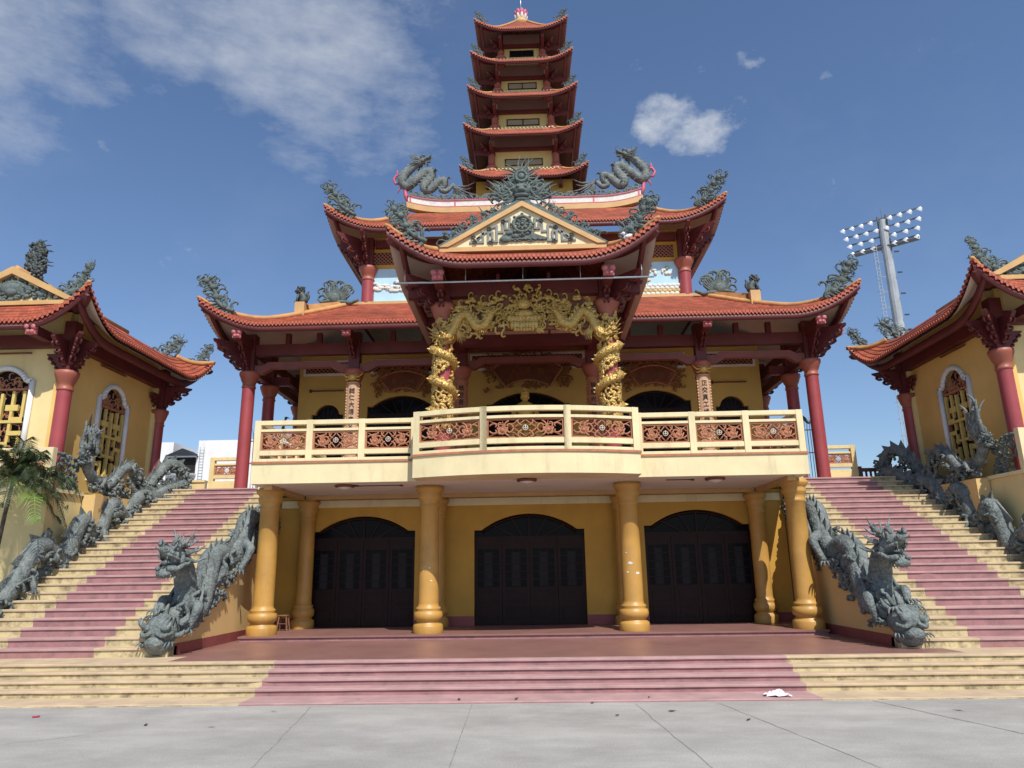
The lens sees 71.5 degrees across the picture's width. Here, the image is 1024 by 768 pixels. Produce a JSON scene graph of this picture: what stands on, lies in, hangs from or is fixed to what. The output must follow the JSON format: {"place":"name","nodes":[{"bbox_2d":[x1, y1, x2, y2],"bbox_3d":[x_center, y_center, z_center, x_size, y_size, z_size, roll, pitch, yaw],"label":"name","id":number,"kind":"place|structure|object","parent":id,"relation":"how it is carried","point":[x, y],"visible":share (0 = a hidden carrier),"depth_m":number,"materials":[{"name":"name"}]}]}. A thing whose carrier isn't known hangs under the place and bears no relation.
{"place":"outdoors","nodes":[
{"label":"outdoors","id":0,"kind":"place"},
{"bbox_2d":[189,480,207,488],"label":"wall","id":1,"kind":"structure","parent":0,"point":[198,484],"depth_m":26.21,"materials":[{"name":"yellow paint"}]},
{"bbox_2d":[158,440,290,488],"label":"apartment block","id":2,"kind":"structure","parent":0,"point":[196,462],"depth_m":61.30,"materials":[{"name":"white paint"}]},
{"bbox_2d":[165,455,196,475],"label":"window","id":3,"kind":"structure","parent":2,"relation":"in","point":[190,461],"depth_m":61.11,"materials":[{"name":"glass"}]},
{"bbox_2d":[0,656,1023,767],"bbox_3d":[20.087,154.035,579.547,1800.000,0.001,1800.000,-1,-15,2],"label":"ground","id":4,"kind":"structure","parent":0,"point":[716,734],"depth_m":9.80,"materials":[{"name":"concrete"}]},
{"bbox_2d":[0,435,81,544],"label":"palm tree","id":5,"kind":"object","parent":4,"relation":"on","point":[20,469],"visible":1,"depth_m":18.57,"materials":[{"name":"green plant"}]},
{"bbox_2d":[0,239,215,581],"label":"corner pavilion","id":6,"kind":"structure","parent":4,"relation":"on","point":[70,364],"depth_m":21.82,"materials":[{"name":"yellow paint"}]},
{"bbox_2d":[0,366,35,455],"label":"arched window","id":7,"kind":"structure","parent":6,"relation":"in","point":[16,389],"depth_m":21.43,"materials":[{"name":"white paint"}]},
{"bbox_2d":[85,384,129,486],"bbox_3d":[-13.490,1.649,23.720,0.324,3.335,1.840,-1,-15,2],"label":"arched window","id":8,"kind":"structure","parent":6,"relation":"in","point":[108,411],"depth_m":23.85,"materials":[{"name":"white paint"}]},
{"bbox_2d":[0,633,1023,707],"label":"entrance steps","id":9,"kind":"structure","parent":4,"relation":"on","point":[830,666],"depth_m":13.50,"materials":[{"name":"pink paint"}]},
{"bbox_2d":[0,488,259,658],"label":"side staircase","id":10,"kind":"structure","parent":9,"relation":"on","point":[99,600],"depth_m":18.12,"materials":[{"name":"pink paint"}]},
{"bbox_2d":[0,414,193,617],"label":"dragon statue","id":11,"kind":"object","parent":10,"relation":"on","point":[81,531],"visible":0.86,"depth_m":20.99,"materials":[{"name":"grey stone"}]},
{"bbox_2d":[135,497,286,655],"bbox_3d":[-7.435,4.081,20.299,1.208,5.941,9.662,-1,-15,2],"label":"dragon statue","id":12,"kind":"object","parent":10,"relation":"on","point":[193,598],"visible":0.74,"depth_m":16.38,"materials":[{"name":"grey stone"}]},
{"bbox_2d":[169,157,861,641],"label":"temple hall","id":13,"kind":"structure","parent":9,"relation":"on","point":[633,525],"depth_m":21.37,"materials":[{"name":"paint"}]},
{"bbox_2d":[208,457,235,488],"bbox_3d":[-10.599,3.397,26.369,1.220,1.355,0.200,-1,-15,2],"label":"terrace balustrade","id":14,"kind":"object","parent":13,"relation":"on","point":[214,473],"visible":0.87,"depth_m":26.36,"materials":[{"name":"yellow paint"}]},
{"bbox_2d":[247,429,284,487],"bbox_3d":[-9.802,3.138,28.216,1.650,2.771,0.142,-1,-15,2],"label":"spiked fence","id":15,"kind":"object","parent":13,"relation":"on","point":[252,454],"visible":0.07,"depth_m":28.41,"materials":[{"name":"white metal"}]},
{"bbox_2d":[276,615,289,630],"bbox_3d":[-6.457,6.745,20.074,0.349,0.433,0.289,-1,-15,2],"label":"wooden stool","id":16,"kind":"object","parent":13,"relation":"on","point":[280,623],"visible":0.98,"depth_m":20.03,"materials":[{"name":"brown wood"}]},
{"bbox_2d":[294,286,309,314],"bbox_3d":[-8.392,-3.293,28.406,0.617,1.288,0.380,-1,-15,2],"label":"roof lion","id":17,"kind":"object","parent":13,"relation":"on","point":[302,297],"visible":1,"depth_m":28.32},
{"bbox_2d":[303,360,348,375],"bbox_3d":[-7.662,-0.667,29.891,2.180,0.660,0.049,-1,-15,2],"label":"transom window","id":18,"kind":"structure","parent":13,"relation":"in","point":[307,372],"depth_m":29.86,"materials":[{"name":"white paint"}]},
{"bbox_2d":[313,406,342,457],"bbox_3d":[-7.606,2.794,29.154,1.310,3.910,0.100,-1,-15,2],"label":"door","id":19,"kind":"structure","parent":13,"relation":"in","point":[327,412],"depth_m":29.42,"materials":[{"name":"black wood"}]},
{"bbox_2d":[335,484,354,489],"bbox_3d":[-4.492,2.787,19.108,0.540,0.135,0.540,-1,-15,2],"label":"ceiling lamp","id":20,"kind":"object","parent":13,"relation":"attached to","point":[344,486],"visible":1,"depth_m":18.94,"materials":[{"name":"brown paint"}]},
{"bbox_2d":[342,373,362,456],"bbox_3d":[-5.838,1.172,25.792,0.812,3.411,0.252,-1,-15,2],"label":"couplet board","id":21,"kind":"object","parent":13,"relation":"attached to","point":[352,400],"visible":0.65,"depth_m":25.95,"materials":[{"name":"paint"}]},
{"bbox_2d":[312,517,414,626],"bbox_3d":[-4.527,5.670,21.592,3.190,3.220,0.100,-1,-15,2],"label":"door","id":22,"kind":"structure","parent":13,"relation":"in","point":[363,568],"depth_m":21.56,"materials":[{"name":"black wood"}]},
{"bbox_2d":[374,252,393,264],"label":"lattice window","id":23,"kind":"structure","parent":13,"relation":"in","point":[379,258],"depth_m":30.51,"materials":[{"name":"wood"}]},
{"bbox_2d":[366,397,433,456],"bbox_3d":[-4.510,2.570,29.105,2.890,4.230,0.100,-1,-15,2],"label":"door","id":24,"kind":"structure","parent":13,"relation":"in","point":[397,407],"depth_m":29.44,"materials":[{"name":"black wood"}]},
{"bbox_2d":[370,366,431,397],"bbox_3d":[-4.513,-0.152,29.519,2.768,1.473,0.139,-1,-15,2],"label":"fan plaque","id":25,"kind":"object","parent":13,"relation":"attached to","point":[408,379],"visible":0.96,"depth_m":29.50,"materials":[{"name":"brown paint"}]},
{"bbox_2d":[371,358,431,374],"bbox_3d":[-4.464,-0.739,29.799,2.880,0.660,0.049,-1,-15,2],"label":"transom window","id":26,"kind":"structure","parent":13,"relation":"in","point":[430,369],"depth_m":29.77,"materials":[{"name":"white paint"}]},
{"bbox_2d":[396,151,474,195],"bbox_3d":[-3.628,-9.864,34.508,3.870,2.940,1.009,-1,-15,2],"label":"ridge dragon","id":27,"kind":"object","parent":13,"relation":"on","point":[426,180],"visible":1,"depth_m":34.29,"materials":[{"name":"grey stone"}]},
{"bbox_2d":[454,379,468,448],"bbox_3d":[-1.836,1.286,25.664,0.523,3.010,0.176,-1,-15,2],"label":"couplet board","id":28,"kind":"object","parent":13,"relation":"attached to","point":[461,386],"visible":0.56,"depth_m":25.83,"materials":[{"name":"wood"}]},
{"bbox_2d":[459,0,588,197],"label":"pagoda tower","id":29,"kind":"structure","parent":13,"relation":"on","point":[522,94],"depth_m":39.80,"materials":[{"name":"beige paint"}]},
{"bbox_2d":[507,387,543,446],"bbox_3d":[0.476,1.705,24.356,1.239,3.290,1.220,-7,-16,23],"label":"buddha statue","id":30,"kind":"object","parent":13,"relation":"on","point":[524,395],"visible":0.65,"depth_m":24.05,"materials":[{"name":"brown paint"}]},
{"bbox_2d":[517,478,536,483],"bbox_3d":[0.385,2.534,18.416,0.540,0.135,0.540,-1,-15,2],"label":"ceiling lamp","id":31,"kind":"object","parent":13,"relation":"attached to","point":[526,480],"visible":1,"depth_m":18.25,"materials":[{"name":"brown paint"}]},
{"bbox_2d":[470,351,583,370],"bbox_3d":[0.631,-0.959,29.680,4.780,0.720,0.049,-1,-15,2],"label":"transom window","id":32,"kind":"structure","parent":13,"relation":"in","point":[579,354],"depth_m":29.72,"materials":[{"name":"white paint"}]},
{"bbox_2d":[483,351,572,392],"bbox_3d":[0.580,-0.562,29.450,3.883,1.854,0.139,-1,-15,2],"label":"fan plaque","id":33,"kind":"object","parent":13,"relation":"attached to","point":[546,375],"visible":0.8,"depth_m":29.39,"materials":[{"name":"brown paint"}]},
{"bbox_2d":[487,393,568,446],"bbox_3d":[0.686,2.439,28.960,3.430,4.260,0.100,-1,-15,2],"label":"door","id":34,"kind":"structure","parent":13,"relation":"in","point":[538,399],"depth_m":29.29,"materials":[{"name":"black wood"}]},
{"bbox_2d":[475,514,587,624],"bbox_3d":[0.540,5.557,21.446,3.330,3.220,0.100,-1,-15,2],"label":"door","id":35,"kind":"structure","parent":13,"relation":"in","point":[502,548],"depth_m":21.41,"materials":[{"name":"black wood"}]},
{"bbox_2d":[586,376,602,445],"bbox_3d":[2.961,1.179,25.526,0.523,3.010,0.176,-1,-15,2],"label":"couplet board","id":36,"kind":"object","parent":13,"relation":"attached to","point":[592,398],"visible":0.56,"depth_m":25.66,"materials":[{"name":"wood"}]},
{"bbox_2d":[573,145,651,193],"bbox_3d":[4.758,-10.046,34.290,3.870,2.940,1.054,-1,-15,2],"label":"ridge dragon","id":37,"kind":"object","parent":13,"relation":"on","point":[620,175],"visible":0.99,"depth_m":34.03,"materials":[{"name":"grey stone"}]},
{"bbox_2d":[621,232,632,239],"bbox_3d":[3.269,-4.120,19.894,0.477,0.300,0.170,-1,-15,2],"label":"white bird","id":38,"kind":"object","parent":13,"relation":"on","point":[627,236],"visible":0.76,"depth_m":19.84},
{"bbox_2d":[617,352,685,368],"bbox_3d":[5.729,-0.967,29.506,2.880,0.660,0.049,-1,-15,2],"label":"transom window","id":39,"kind":"structure","parent":13,"relation":"in","point":[619,364],"depth_m":29.49,"materials":[{"name":"white paint"}]},
{"bbox_2d":[622,361,686,391],"bbox_3d":[5.780,-0.382,29.223,2.768,1.473,0.139,-1,-15,2],"label":"fan plaque","id":40,"kind":"object","parent":13,"relation":"attached to","point":[658,373],"visible":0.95,"depth_m":29.20,"materials":[{"name":"brown paint"}]},
{"bbox_2d":[621,391,690,451],"bbox_3d":[5.883,2.337,28.807,2.890,4.230,0.100,-1,-15,2],"label":"door","id":41,"kind":"structure","parent":13,"relation":"in","point":[651,401],"depth_m":29.12,"materials":[{"name":"black glass"}]},
{"bbox_2d":[653,244,673,256],"bbox_3d":[6.294,-5.642,30.179,1.120,0.570,0.048,-1,-15,2],"label":"lattice window","id":42,"kind":"structure","parent":13,"relation":"in","point":[664,250],"depth_m":30.17,"materials":[{"name":"wood"}]},
{"bbox_2d":[644,510,756,622],"bbox_3d":[5.606,5.429,21.305,3.190,3.250,0.100,-1,-15,2],"label":"door","id":43,"kind":"structure","parent":13,"relation":"in","point":[699,564],"depth_m":21.27,"materials":[{"name":"black wood"}]},
{"bbox_2d":[692,364,716,449],"bbox_3d":[6.954,0.885,25.425,0.812,3.411,0.252,-1,-15,2],"label":"couplet board","id":44,"kind":"object","parent":13,"relation":"attached to","point":[704,393],"visible":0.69,"depth_m":25.59,"materials":[{"name":"paint"}]},
{"bbox_2d":[705,477,725,482],"bbox_3d":[5.348,2.539,18.719,0.540,0.135,0.540,-1,-15,2],"label":"ceiling lamp","id":45,"kind":"object","parent":13,"relation":"attached to","point":[714,479],"visible":1,"depth_m":18.57,"materials":[{"name":"brown paint"}]},
{"bbox_2d":[707,350,754,366],"bbox_3d":[8.927,-1.038,29.414,2.180,0.660,0.049,-1,-15,2],"label":"transom window","id":46,"kind":"structure","parent":13,"relation":"in","point":[732,362],"depth_m":29.36,"materials":[{"name":"white paint"}]},
{"bbox_2d":[716,397,746,449],"bbox_3d":[8.983,2.423,28.677,1.310,3.910,0.100,-1,-15,2],"label":"door","id":47,"kind":"structure","parent":13,"relation":"in","point":[729,403],"depth_m":29.03,"materials":[{"name":"black wood"}]},
{"bbox_2d":[744,274,760,302],"bbox_3d":[9.454,-3.693,27.894,0.622,1.288,0.380,-1,-15,2],"label":"roof lion","id":48,"kind":"object","parent":13,"relation":"on","point":[752,285],"visible":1,"depth_m":27.80},
{"bbox_2d":[774,418,815,476],"bbox_3d":[11.134,2.670,27.615,1.650,2.771,0.142,-1,-15,2],"label":"spiked fence","id":49,"kind":"object","parent":13,"relation":"on","point":[809,448],"visible":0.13,"depth_m":27.68,"materials":[{"name":"metal"}]},
{"bbox_2d":[827,445,858,476],"bbox_3d":[11.836,2.896,25.724,1.220,1.355,0.200,-1,-15,2],"label":"terrace balustrade","id":50,"kind":"object","parent":13,"relation":"on","point":[851,462],"visible":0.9,"depth_m":25.70,"materials":[{"name":"yellow paint"}]},
{"bbox_2d":[858,466,899,476],"bbox_3d":[13.215,3.242,25.576,1.520,0.570,0.180,-1,-15,2],"label":"rail","id":51,"kind":"object","parent":13,"relation":"on","point":[861,470],"visible":0.32,"depth_m":25.56,"materials":[{"name":"black metal"}]},
{"bbox_2d":[763,689,791,696],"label":"paper litter","id":52,"kind":"object","parent":9,"relation":"on","point":[778,692],"visible":1,"depth_m":12.28,"materials":[{"name":"white paper"}]},
{"bbox_2d":[784,476,1023,647],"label":"side staircase","id":53,"kind":"structure","parent":9,"relation":"on","point":[965,585],"depth_m":18.14,"materials":[{"name":"pink paint"}]},
{"bbox_2d":[778,487,934,646],"bbox_3d":[8.383,3.761,19.837,1.250,5.872,9.664,-1,-15,2],"label":"dragon statue","id":54,"kind":"object","parent":53,"relation":"on","point":[879,592],"visible":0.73,"depth_m":15.92,"materials":[{"name":"grey stone"}]},
{"bbox_2d":[873,394,1023,553],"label":"dragon statue","id":55,"kind":"object","parent":53,"relation":"on","point":[990,514],"visible":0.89,"depth_m":20.80,"materials":[{"name":"grey stone"}]},
{"bbox_2d":[840,206,921,470],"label":"floodlight mast","id":56,"kind":"object","parent":4,"relation":"on","point":[887,244],"visible":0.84,"depth_m":92.47,"materials":[{"name":"white metal"}]},
{"bbox_2d":[844,235,1023,528],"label":"corner pavilion","id":57,"kind":"structure","parent":4,"relation":"on","point":[940,365],"depth_m":21.87,"materials":[{"name":"yellow paint"}]},
{"bbox_2d":[937,365,986,470],"bbox_3d":[14.488,1.023,22.916,0.324,3.335,1.840,-1,-15,2],"label":"arched window","id":58,"kind":"structure","parent":57,"relation":"in","point":[959,385],"depth_m":23.13,"materials":[{"name":"white paint"}]},
{"bbox_2d":[0,0,1023,477],"label":"sky","id":59,"kind":"structure","parent":0,"point":[163,145],"materials":[{"name":"blue"}]}
]}

